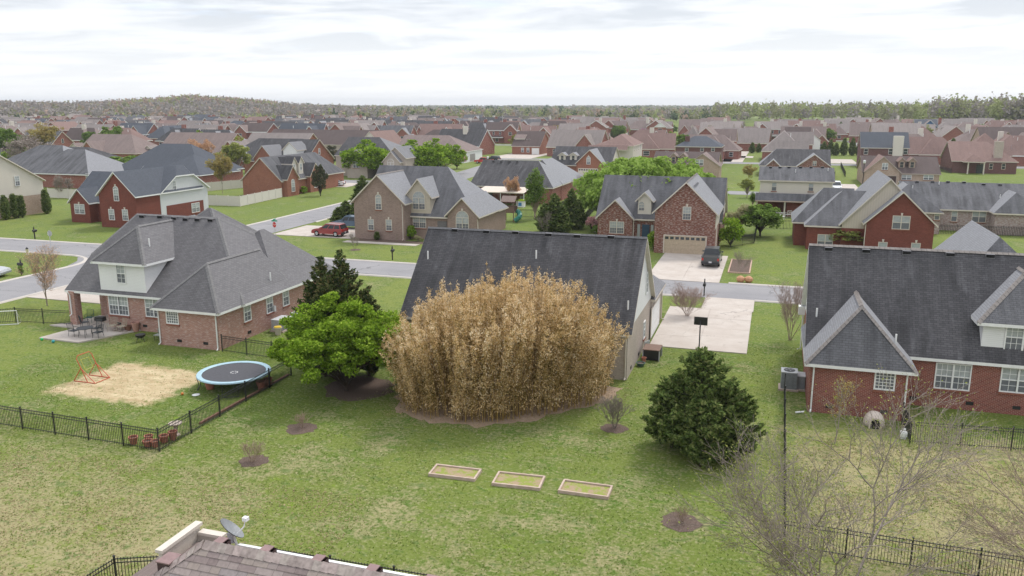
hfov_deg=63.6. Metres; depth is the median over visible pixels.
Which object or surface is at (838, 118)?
brick house
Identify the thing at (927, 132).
brick house
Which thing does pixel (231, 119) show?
brick house
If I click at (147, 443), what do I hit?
flower pot
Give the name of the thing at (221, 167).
tree
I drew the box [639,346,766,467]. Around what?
cedar tree
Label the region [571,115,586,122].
brick house
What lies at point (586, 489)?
garden bed
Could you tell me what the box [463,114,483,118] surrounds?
brick house
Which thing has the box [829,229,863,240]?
willow shrub
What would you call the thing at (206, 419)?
edging timber
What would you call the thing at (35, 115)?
brick house
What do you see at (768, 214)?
dogwood tree
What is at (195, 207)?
window
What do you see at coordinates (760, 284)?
kerb
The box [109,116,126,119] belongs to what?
brick house
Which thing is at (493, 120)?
brick house
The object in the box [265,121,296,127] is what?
brick house
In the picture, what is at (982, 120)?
brick house
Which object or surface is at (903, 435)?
gas tank
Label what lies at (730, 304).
driveway
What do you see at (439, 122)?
brick house
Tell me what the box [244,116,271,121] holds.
brick house
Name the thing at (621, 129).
tree
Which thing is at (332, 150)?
magnolia tree
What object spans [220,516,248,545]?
satellite dish
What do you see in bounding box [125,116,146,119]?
brick house
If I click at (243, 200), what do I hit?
vinyl fence
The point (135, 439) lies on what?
flower pot
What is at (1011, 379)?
window
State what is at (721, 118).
brick house
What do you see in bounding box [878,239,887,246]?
window
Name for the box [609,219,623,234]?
window
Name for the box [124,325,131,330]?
clay pot
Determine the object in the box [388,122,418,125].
brick house
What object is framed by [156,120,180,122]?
brick house
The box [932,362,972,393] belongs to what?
window
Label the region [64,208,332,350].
brick house
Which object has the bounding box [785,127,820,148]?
brick house
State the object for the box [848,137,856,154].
arborvitae
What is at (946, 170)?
metal fence
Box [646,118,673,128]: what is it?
brick house
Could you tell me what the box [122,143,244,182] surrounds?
brick house
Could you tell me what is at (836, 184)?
parked van
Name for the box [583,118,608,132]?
brick house
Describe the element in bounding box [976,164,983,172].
patio door
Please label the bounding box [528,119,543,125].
brick house
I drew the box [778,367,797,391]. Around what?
air conditioner
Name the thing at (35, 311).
metal fence
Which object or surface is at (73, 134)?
brick house
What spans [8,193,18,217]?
cypress
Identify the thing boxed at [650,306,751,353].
driveway
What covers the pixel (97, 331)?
patio chair
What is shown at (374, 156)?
maple tree
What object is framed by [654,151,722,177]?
brick house
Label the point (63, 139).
brick house
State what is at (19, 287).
road
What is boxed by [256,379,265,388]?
flower pot
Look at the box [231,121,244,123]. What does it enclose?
brick house
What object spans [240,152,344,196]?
brick house
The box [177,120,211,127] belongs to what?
brick house
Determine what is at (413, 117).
brick house
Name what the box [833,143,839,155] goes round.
arborvitae
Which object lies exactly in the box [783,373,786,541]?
metal fence
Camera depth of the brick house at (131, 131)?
342.15 m
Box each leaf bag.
[736,276,744,281]
[745,276,752,282]
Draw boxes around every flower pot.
[128,435,137,444]
[143,438,152,446]
[150,439,159,447]
[159,433,168,443]
[168,429,176,440]
[205,383,214,389]
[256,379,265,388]
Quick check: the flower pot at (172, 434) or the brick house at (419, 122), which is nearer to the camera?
the flower pot at (172, 434)
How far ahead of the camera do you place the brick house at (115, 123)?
413.37 m
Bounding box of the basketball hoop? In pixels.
[694,316,707,346]
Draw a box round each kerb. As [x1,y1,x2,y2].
[0,200,350,244]
[0,250,87,282]
[0,273,675,303]
[324,257,415,263]
[728,282,801,287]
[755,300,800,304]
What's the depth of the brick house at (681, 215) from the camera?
106.62 m
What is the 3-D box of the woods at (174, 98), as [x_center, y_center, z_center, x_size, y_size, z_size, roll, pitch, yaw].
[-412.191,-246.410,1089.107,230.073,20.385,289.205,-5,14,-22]
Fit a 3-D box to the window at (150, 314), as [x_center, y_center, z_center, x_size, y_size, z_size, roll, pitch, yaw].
[-27.999,1.647,64.476,1.722,1.651,0.110,4,13,17]
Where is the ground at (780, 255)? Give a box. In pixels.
[0,115,1023,575]
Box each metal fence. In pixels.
[0,307,70,323]
[0,362,291,450]
[86,555,157,575]
[220,334,273,358]
[269,544,426,574]
[515,201,563,216]
[585,208,594,219]
[730,228,756,246]
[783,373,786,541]
[783,520,1023,575]
[841,163,845,175]
[901,402,1023,449]
[939,224,1023,235]
[940,166,951,173]
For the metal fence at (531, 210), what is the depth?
130.91 m
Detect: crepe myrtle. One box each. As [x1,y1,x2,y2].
[669,281,716,315]
[768,280,803,339]
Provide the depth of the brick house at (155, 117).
573.55 m
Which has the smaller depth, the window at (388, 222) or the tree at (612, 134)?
the window at (388, 222)
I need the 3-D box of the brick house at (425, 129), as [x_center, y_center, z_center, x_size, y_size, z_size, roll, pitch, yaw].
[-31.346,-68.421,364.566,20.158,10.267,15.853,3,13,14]
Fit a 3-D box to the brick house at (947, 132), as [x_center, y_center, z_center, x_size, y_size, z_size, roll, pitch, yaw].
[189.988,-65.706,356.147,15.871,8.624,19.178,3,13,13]
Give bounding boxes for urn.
[131,321,139,331]
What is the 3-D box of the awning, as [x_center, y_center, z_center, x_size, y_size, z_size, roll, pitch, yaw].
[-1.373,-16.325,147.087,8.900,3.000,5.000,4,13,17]
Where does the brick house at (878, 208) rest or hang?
on the ground at (780, 255)
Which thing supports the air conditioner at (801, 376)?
on the ground at (780, 255)
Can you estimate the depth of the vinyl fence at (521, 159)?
242.35 m
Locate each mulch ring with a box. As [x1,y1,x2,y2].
[238,454,268,466]
[286,423,316,434]
[600,424,628,433]
[661,511,702,531]
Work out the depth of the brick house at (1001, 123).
430.46 m
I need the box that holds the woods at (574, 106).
[238,102,875,110]
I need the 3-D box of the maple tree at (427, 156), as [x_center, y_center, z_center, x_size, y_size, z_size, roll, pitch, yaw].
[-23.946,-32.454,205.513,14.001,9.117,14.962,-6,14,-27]
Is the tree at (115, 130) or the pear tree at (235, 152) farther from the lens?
the tree at (115, 130)
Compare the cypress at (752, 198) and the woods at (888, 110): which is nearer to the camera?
the cypress at (752, 198)
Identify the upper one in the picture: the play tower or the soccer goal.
the play tower
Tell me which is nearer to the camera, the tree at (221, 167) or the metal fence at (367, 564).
the metal fence at (367, 564)
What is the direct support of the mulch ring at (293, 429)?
on the ground at (780, 255)
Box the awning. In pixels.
[481,186,527,206]
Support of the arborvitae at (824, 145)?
on the ground at (780, 255)
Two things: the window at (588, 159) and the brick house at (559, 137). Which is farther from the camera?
the brick house at (559, 137)
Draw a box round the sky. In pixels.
[0,0,1023,105]
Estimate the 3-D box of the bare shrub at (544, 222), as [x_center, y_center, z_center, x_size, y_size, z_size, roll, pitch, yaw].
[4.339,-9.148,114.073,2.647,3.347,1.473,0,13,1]
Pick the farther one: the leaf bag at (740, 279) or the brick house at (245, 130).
the brick house at (245, 130)
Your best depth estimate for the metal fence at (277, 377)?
44.84 m
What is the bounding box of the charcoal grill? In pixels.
[94,316,106,329]
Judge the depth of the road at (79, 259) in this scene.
95.30 m
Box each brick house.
[0,121,18,131]
[0,155,45,218]
[1,123,34,127]
[5,118,26,122]
[7,145,123,187]
[14,123,57,134]
[15,118,39,124]
[21,114,41,117]
[25,131,74,146]
[26,117,47,122]
[37,116,53,120]
[44,121,66,123]
[44,121,77,133]
[49,116,70,120]
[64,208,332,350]
[66,124,99,142]
[67,165,209,227]
[69,119,102,123]
[69,132,243,153]
[69,147,122,158]
[70,115,92,118]
[72,124,114,130]
[75,117,96,118]
[81,134,157,156]
[99,126,152,142]
[103,116,123,120]
[103,119,126,123]
[108,121,120,126]
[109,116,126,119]
[119,122,157,135]
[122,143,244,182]
[124,118,151,122]
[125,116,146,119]
[132,521,436,575]
[145,132,317,154]
[146,125,180,143]
[147,116,163,120]
[154,123,177,127]
[155,124,200,144]
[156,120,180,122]
[158,114,187,120]
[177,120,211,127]
[187,124,231,130]
[188,117,200,119]
[192,114,212,116]
[198,115,219,120]
[200,126,245,139]
[205,120,224,124]
[214,118,240,122]
[220,123,241,131]
[223,115,241,117]
[224,138,281,169]
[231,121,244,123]
[234,120,278,139]
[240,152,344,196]
[242,139,334,173]
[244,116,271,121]
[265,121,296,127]
[271,129,401,149]
[275,116,297,118]
[279,122,328,129]
[283,118,306,120]
[289,120,313,122]
[303,114,325,119]
[319,119,350,122]
[323,115,340,117]
[326,121,336,125]
[329,123,363,129]
[334,137,419,177]
[336,117,358,119]
[350,165,508,240]
[354,121,378,129]
[356,118,386,124]
[361,117,381,119]
[378,114,393,117]
[380,117,407,120]
[380,125,417,138]
[387,116,408,118]
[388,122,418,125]
[396,120,425,124]
[399,135,482,162]
[400,122,420,134]
[400,226,665,380]
[408,116,417,119]
[417,116,441,119]
[418,118,444,120]
[418,121,463,134]
[423,121,454,123]
[425,130,440,134]
[439,126,495,154]
[441,115,458,119]
[455,118,467,123]
[457,118,483,126]
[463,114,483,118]
[468,119,486,128]
[471,158,582,203]
[479,116,503,120]
[485,119,520,143]
[487,119,517,121]
[499,116,518,117]
[500,119,524,124]
[511,131,548,154]
[520,119,540,124]
[520,125,530,130]
[526,124,556,136]
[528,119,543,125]
[539,121,567,126]
[546,129,607,155]
[548,118,580,122]
[552,146,619,174]
[558,123,590,129]
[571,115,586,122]
[575,127,612,138]
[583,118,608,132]
[585,117,616,121]
[586,126,610,139]
[588,134,642,159]
[594,118,619,122]
[595,173,727,254]
[604,120,629,134]
[626,117,652,120]
[627,119,650,125]
[629,117,650,134]
[631,127,666,136]
[633,133,675,157]
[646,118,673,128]
[654,121,673,132]
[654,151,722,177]
[674,136,724,162]
[678,119,713,134]
[684,125,699,134]
[687,121,741,135]
[690,134,742,159]
[699,126,737,143]
[707,117,730,120]
[711,118,743,127]
[722,128,771,150]
[743,122,760,127]
[754,119,787,139]
[755,166,834,216]
[758,149,831,167]
[761,130,813,159]
[777,119,802,120]
[780,126,829,147]
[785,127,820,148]
[788,118,824,125]
[791,170,937,248]
[797,220,1023,420]
[803,118,819,120]
[805,126,826,138]
[810,122,836,141]
[816,120,848,125]
[821,120,847,139]
[824,117,849,123]
[837,121,855,137]
[846,116,871,121]
[849,122,877,142]
[856,132,909,164]
[856,154,940,183]
[869,123,920,133]
[871,118,895,121]
[897,181,1023,235]
[900,119,913,122]
[908,137,946,164]
[909,128,923,136]
[913,119,937,130]
[918,122,935,132]
[921,126,935,136]
[933,125,965,140]
[937,118,953,129]
[937,119,965,124]
[940,133,1018,174]
[949,124,975,140]
[954,119,977,126]
[960,118,994,123]
[970,127,1023,140]
[971,125,987,128]
[985,119,1014,126]
[994,131,1023,165]
[1003,125,1023,126]
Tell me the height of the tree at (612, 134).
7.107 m
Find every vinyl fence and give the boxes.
[47,188,75,198]
[206,179,242,190]
[208,188,281,206]
[498,159,538,160]
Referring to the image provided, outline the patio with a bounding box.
[39,315,140,342]
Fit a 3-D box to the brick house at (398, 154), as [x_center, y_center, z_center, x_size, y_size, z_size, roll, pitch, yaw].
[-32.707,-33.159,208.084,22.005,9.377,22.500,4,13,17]
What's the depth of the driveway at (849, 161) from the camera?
258.73 m
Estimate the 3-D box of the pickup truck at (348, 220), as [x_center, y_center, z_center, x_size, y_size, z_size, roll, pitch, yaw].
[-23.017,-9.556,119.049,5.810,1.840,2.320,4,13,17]
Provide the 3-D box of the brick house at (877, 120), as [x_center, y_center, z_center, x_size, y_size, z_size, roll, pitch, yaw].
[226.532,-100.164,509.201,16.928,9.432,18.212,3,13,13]
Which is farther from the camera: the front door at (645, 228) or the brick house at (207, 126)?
the brick house at (207, 126)
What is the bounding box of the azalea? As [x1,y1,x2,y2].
[585,216,597,228]
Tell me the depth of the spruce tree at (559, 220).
114.51 m
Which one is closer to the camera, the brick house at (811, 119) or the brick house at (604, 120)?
the brick house at (604, 120)
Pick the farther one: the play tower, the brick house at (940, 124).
the brick house at (940, 124)
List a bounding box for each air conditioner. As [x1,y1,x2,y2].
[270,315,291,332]
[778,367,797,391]
[796,372,805,391]
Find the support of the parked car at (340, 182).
on the driveway at (348, 184)
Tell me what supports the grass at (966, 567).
on the ground at (780, 255)
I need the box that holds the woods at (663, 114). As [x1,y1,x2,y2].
[322,103,746,120]
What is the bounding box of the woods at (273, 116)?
[0,112,408,118]
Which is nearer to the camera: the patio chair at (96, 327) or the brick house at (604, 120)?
the patio chair at (96, 327)
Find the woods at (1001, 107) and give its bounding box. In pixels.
[922,92,1023,119]
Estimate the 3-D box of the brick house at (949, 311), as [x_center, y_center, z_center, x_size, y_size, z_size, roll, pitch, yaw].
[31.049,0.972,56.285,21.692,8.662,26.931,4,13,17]
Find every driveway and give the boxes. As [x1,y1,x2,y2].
[27,287,99,303]
[274,225,354,238]
[337,183,356,186]
[500,153,546,158]
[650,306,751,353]
[652,253,727,282]
[702,297,754,311]
[726,151,748,161]
[831,159,855,163]
[841,184,857,189]
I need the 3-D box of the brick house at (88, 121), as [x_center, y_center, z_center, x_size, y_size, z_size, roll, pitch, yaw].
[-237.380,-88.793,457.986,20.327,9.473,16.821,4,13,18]
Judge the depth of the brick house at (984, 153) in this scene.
215.77 m
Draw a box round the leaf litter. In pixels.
[393,373,622,427]
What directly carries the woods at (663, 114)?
on the hills
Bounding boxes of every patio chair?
[66,322,79,336]
[78,315,89,325]
[91,319,102,332]
[92,324,103,338]
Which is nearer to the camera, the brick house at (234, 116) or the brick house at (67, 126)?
the brick house at (67, 126)
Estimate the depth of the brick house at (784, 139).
260.17 m
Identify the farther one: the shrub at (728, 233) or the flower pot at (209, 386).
the shrub at (728, 233)
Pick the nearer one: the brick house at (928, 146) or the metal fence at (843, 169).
the metal fence at (843, 169)
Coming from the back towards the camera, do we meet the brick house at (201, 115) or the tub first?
the brick house at (201, 115)
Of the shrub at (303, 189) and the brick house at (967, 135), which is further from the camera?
the brick house at (967, 135)
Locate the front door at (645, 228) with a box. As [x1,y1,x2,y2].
[642,224,649,236]
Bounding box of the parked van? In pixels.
[833,181,842,187]
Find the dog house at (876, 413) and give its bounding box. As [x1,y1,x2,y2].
[862,411,884,428]
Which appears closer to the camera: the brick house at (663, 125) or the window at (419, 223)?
the window at (419, 223)
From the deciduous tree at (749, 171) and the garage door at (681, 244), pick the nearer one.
the garage door at (681, 244)
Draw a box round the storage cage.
[642,344,662,361]
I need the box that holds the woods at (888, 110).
[711,99,1023,119]
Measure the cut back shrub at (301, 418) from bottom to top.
0.888 m
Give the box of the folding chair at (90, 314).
[84,309,93,321]
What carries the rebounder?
on the ground at (780, 255)
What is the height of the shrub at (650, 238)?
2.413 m
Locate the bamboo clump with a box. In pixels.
[374,262,631,422]
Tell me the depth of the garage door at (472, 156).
259.07 m
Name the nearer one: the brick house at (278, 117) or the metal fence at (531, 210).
the metal fence at (531, 210)
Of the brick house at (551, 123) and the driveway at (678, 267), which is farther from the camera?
the brick house at (551, 123)
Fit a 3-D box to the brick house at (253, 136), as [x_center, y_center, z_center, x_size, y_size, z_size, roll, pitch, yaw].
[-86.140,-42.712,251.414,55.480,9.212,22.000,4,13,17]
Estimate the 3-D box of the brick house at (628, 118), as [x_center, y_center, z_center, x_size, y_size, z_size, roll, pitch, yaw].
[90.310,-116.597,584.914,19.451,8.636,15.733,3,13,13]
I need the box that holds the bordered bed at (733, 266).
[728,259,751,273]
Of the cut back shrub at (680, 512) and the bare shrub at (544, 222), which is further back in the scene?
the bare shrub at (544, 222)
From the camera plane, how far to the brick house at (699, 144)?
240.37 m
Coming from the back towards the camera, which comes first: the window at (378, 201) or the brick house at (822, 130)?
the brick house at (822, 130)
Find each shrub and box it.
[0,149,13,158]
[238,439,268,461]
[292,411,313,427]
[300,186,307,193]
[327,200,353,221]
[407,225,416,239]
[537,210,551,231]
[590,224,597,233]
[594,395,635,427]
[648,230,653,248]
[672,503,691,521]
[718,217,744,244]
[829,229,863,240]
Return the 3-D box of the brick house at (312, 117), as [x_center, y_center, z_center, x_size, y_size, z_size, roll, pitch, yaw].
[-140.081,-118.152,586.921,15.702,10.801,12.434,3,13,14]
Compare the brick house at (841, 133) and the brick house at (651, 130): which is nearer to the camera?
the brick house at (651, 130)
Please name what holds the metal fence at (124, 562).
on the ground at (780, 255)
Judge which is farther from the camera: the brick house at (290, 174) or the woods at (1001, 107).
the woods at (1001, 107)
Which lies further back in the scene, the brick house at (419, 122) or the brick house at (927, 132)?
the brick house at (419, 122)
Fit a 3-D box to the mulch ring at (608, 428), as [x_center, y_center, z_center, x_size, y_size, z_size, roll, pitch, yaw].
[5.630,7.762,45.648,1.406,0.001,1.461,-10,16,-38]
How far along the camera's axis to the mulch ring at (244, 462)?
41.40 m
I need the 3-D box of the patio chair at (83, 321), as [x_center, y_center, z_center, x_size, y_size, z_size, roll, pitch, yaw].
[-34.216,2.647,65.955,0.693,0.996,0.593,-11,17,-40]
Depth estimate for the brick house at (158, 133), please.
360.24 m
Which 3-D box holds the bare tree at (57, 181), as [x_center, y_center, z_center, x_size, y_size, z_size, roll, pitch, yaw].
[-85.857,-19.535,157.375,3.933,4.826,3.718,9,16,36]
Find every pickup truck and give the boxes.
[333,215,354,225]
[474,157,493,162]
[701,246,723,265]
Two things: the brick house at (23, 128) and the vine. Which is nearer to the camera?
the vine
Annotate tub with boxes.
[273,326,281,334]
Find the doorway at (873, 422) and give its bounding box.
[869,416,881,428]
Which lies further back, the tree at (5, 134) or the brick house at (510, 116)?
the brick house at (510, 116)
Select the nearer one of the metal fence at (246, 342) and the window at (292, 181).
the metal fence at (246, 342)
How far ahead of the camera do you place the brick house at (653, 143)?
276.68 m
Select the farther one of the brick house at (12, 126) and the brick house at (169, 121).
the brick house at (169, 121)
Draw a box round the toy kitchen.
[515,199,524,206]
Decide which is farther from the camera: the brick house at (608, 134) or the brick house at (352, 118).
the brick house at (352, 118)
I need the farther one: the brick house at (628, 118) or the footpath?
the brick house at (628, 118)
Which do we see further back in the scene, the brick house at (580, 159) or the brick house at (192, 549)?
the brick house at (580, 159)
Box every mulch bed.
[324,375,395,400]
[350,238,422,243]
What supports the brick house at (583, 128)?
on the ground at (780, 255)
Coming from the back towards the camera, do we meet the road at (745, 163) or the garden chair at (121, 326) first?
the road at (745, 163)
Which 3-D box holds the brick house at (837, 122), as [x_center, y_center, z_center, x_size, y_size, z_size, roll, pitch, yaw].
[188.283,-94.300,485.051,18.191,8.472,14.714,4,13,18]
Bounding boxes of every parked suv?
[311,222,348,236]
[489,156,500,159]
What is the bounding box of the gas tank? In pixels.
[900,428,907,438]
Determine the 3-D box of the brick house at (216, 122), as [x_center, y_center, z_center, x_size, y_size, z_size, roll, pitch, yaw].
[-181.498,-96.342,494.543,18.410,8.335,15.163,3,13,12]
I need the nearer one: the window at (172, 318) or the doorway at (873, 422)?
the doorway at (873, 422)
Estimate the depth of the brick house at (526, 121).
498.08 m
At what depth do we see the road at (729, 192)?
169.73 m
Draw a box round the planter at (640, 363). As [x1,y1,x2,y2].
[636,361,644,366]
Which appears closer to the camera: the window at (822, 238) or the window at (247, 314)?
the window at (247, 314)
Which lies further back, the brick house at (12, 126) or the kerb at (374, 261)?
the brick house at (12, 126)
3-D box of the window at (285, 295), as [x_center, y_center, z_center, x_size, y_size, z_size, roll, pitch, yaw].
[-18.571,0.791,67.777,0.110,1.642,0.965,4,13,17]
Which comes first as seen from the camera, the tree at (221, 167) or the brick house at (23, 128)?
the tree at (221, 167)
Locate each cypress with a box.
[0,195,9,219]
[7,199,11,216]
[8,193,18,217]
[16,195,21,217]
[17,195,26,217]
[40,189,50,213]
[374,231,379,239]
[748,192,755,205]
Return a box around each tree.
[0,127,26,152]
[0,131,56,156]
[13,242,64,305]
[25,122,63,144]
[52,173,74,190]
[79,131,95,142]
[98,126,122,133]
[109,155,136,162]
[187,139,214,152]
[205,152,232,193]
[216,136,251,166]
[265,291,412,391]
[286,249,384,377]
[311,164,328,195]
[326,145,337,162]
[339,139,388,170]
[348,175,368,206]
[348,232,358,247]
[389,139,450,165]
[422,138,467,166]
[503,176,521,205]
[524,167,548,217]
[534,193,574,232]
[563,188,587,229]
[572,155,729,211]
[610,125,617,137]
[612,125,626,134]
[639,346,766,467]
[658,363,1023,575]
[676,134,688,144]
[724,204,749,225]
[733,251,756,271]
[737,175,754,196]
[740,203,784,235]
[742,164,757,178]
[827,128,836,140]
[909,401,1023,570]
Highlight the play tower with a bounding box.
[500,196,521,221]
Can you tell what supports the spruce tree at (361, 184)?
on the ground at (780, 255)
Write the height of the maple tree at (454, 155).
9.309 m
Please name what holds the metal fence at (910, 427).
on the ground at (780, 255)
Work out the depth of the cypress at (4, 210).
127.43 m
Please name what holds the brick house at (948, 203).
on the ground at (780, 255)
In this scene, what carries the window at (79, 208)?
in the brick house at (117, 199)
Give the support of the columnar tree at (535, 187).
on the ground at (780, 255)
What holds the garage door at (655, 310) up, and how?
in the brick house at (614, 272)
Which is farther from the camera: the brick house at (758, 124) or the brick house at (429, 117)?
the brick house at (429, 117)
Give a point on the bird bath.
(175, 426)
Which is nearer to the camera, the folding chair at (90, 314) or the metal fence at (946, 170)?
the folding chair at (90, 314)
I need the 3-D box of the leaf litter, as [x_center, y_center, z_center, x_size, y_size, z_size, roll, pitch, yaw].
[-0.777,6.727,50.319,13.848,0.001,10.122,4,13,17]
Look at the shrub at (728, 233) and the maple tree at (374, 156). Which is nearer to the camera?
the shrub at (728, 233)
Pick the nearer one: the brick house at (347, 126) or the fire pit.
the fire pit
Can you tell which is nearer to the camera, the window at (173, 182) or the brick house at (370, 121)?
the window at (173, 182)
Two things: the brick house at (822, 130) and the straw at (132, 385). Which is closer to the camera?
the straw at (132, 385)
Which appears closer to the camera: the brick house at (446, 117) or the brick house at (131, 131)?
the brick house at (131, 131)
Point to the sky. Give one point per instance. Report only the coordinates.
(344, 52)
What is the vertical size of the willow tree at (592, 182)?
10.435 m
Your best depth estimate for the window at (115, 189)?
118.90 m
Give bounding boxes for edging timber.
[199,413,218,423]
[221,401,238,412]
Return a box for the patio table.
[76,326,92,336]
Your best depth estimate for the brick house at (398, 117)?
561.07 m
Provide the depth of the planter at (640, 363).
56.45 m
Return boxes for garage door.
[470,153,474,160]
[532,148,538,154]
[578,168,597,174]
[650,295,659,338]
[663,234,706,254]
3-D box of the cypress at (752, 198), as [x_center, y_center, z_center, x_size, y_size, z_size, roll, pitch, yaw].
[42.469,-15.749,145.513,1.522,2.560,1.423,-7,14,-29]
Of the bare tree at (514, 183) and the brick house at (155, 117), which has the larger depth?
the brick house at (155, 117)
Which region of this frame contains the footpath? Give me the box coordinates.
[343,240,419,245]
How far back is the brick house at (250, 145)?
231.57 m
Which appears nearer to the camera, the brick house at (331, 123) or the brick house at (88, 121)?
the brick house at (331, 123)
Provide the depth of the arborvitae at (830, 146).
288.75 m
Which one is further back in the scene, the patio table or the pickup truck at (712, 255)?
the pickup truck at (712, 255)
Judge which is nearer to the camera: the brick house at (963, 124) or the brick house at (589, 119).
the brick house at (963, 124)
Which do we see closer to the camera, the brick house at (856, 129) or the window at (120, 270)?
the window at (120, 270)
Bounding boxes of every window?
[14,176,19,185]
[74,202,85,214]
[108,207,114,220]
[108,296,129,317]
[113,184,119,201]
[115,265,126,283]
[122,207,128,221]
[144,299,157,319]
[165,311,179,326]
[172,180,176,188]
[191,202,199,213]
[243,305,252,323]
[266,296,273,315]
[282,290,289,308]
[291,179,295,192]
[368,217,374,230]
[375,192,381,210]
[386,217,392,231]
[412,191,424,209]
[413,217,425,228]
[456,209,468,227]
[586,155,590,164]
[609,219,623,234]
[638,201,644,210]
[643,151,648,155]
[643,320,645,341]
[645,271,648,294]
[682,204,690,220]
[696,159,703,165]
[771,182,776,191]
[808,183,813,191]
[817,234,832,243]
[872,373,895,393]
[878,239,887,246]
[881,163,887,170]
[886,175,896,182]
[891,213,910,230]
[901,175,911,180]
[911,240,920,247]
[923,175,933,180]
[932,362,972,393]
[933,214,939,220]
[950,211,957,222]
[971,212,986,223]
[997,367,1023,395]
[1003,328,1023,350]
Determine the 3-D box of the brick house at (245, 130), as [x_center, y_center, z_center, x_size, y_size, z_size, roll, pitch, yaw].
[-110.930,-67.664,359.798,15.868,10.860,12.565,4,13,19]
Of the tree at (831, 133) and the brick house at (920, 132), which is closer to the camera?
the brick house at (920, 132)
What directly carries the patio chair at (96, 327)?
on the patio
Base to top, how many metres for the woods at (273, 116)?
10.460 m
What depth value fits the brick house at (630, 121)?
516.00 m
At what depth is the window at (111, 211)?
119.86 m
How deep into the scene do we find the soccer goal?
67.07 m
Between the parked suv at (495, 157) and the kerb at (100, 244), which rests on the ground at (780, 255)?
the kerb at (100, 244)
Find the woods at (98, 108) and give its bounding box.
[0,97,386,117]
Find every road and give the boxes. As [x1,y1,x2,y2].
[0,166,478,301]
[0,239,802,302]
[68,254,89,265]
[344,180,758,194]
[501,158,1023,168]
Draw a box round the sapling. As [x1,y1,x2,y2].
[824,375,861,443]
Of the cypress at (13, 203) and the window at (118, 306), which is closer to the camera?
the window at (118, 306)
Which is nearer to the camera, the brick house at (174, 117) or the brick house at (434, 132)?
the brick house at (434, 132)
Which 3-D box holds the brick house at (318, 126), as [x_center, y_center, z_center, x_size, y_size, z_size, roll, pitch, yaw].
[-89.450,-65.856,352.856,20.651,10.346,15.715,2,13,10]
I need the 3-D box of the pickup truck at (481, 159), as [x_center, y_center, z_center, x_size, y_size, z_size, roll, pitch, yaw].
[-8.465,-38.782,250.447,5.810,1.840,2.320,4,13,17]
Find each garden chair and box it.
[107,317,117,331]
[116,318,126,331]
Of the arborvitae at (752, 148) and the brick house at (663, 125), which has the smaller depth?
the arborvitae at (752, 148)
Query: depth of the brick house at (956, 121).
490.84 m
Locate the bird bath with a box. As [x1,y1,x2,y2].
[168,420,180,436]
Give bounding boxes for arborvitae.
[748,142,755,152]
[756,143,761,152]
[820,141,826,148]
[827,139,834,154]
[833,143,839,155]
[840,137,848,155]
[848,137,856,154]
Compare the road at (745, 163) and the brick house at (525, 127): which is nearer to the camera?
the road at (745, 163)
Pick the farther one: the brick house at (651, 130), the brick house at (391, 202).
the brick house at (651, 130)
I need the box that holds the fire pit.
[135,333,145,341]
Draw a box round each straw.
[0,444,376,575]
[38,360,206,409]
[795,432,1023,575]
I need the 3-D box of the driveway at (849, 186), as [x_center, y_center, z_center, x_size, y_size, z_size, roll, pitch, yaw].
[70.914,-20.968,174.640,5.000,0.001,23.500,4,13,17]
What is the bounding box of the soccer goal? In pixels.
[0,310,20,324]
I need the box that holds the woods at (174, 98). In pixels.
[106,93,277,106]
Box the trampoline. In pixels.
[196,361,270,397]
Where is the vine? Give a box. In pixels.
[18,265,23,275]
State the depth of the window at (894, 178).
180.64 m
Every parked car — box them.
[0,266,11,274]
[338,180,345,185]
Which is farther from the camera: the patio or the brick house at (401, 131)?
the brick house at (401, 131)
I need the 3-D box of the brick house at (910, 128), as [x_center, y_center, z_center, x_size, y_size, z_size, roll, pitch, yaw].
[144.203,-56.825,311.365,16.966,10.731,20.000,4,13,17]
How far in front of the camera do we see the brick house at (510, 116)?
617.40 m
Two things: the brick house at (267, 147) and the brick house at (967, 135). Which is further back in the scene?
the brick house at (967, 135)
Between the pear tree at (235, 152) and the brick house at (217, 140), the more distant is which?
the brick house at (217, 140)
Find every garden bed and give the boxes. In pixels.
[428,463,481,481]
[491,471,544,490]
[558,479,612,499]
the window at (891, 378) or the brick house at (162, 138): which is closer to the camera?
the window at (891, 378)
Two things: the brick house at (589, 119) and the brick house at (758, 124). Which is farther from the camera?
the brick house at (589, 119)
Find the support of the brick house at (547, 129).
on the ground at (780, 255)
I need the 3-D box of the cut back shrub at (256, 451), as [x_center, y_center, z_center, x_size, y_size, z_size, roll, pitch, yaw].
[-12.967,8.172,41.341,1.548,1.110,1.482,-11,17,-41]
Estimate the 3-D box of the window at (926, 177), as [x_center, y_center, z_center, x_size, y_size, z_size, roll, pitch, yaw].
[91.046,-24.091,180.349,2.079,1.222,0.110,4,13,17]
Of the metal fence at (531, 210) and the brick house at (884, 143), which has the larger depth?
the brick house at (884, 143)
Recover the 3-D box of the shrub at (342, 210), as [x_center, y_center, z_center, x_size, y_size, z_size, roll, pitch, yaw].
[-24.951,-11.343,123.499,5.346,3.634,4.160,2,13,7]
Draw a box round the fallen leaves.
[372,374,645,431]
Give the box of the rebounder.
[74,351,109,383]
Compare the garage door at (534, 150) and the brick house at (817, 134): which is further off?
the brick house at (817, 134)
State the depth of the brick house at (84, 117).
600.53 m
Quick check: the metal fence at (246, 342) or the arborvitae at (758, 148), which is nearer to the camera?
the metal fence at (246, 342)
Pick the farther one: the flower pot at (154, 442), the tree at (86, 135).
the tree at (86, 135)
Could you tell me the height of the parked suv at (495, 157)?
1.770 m

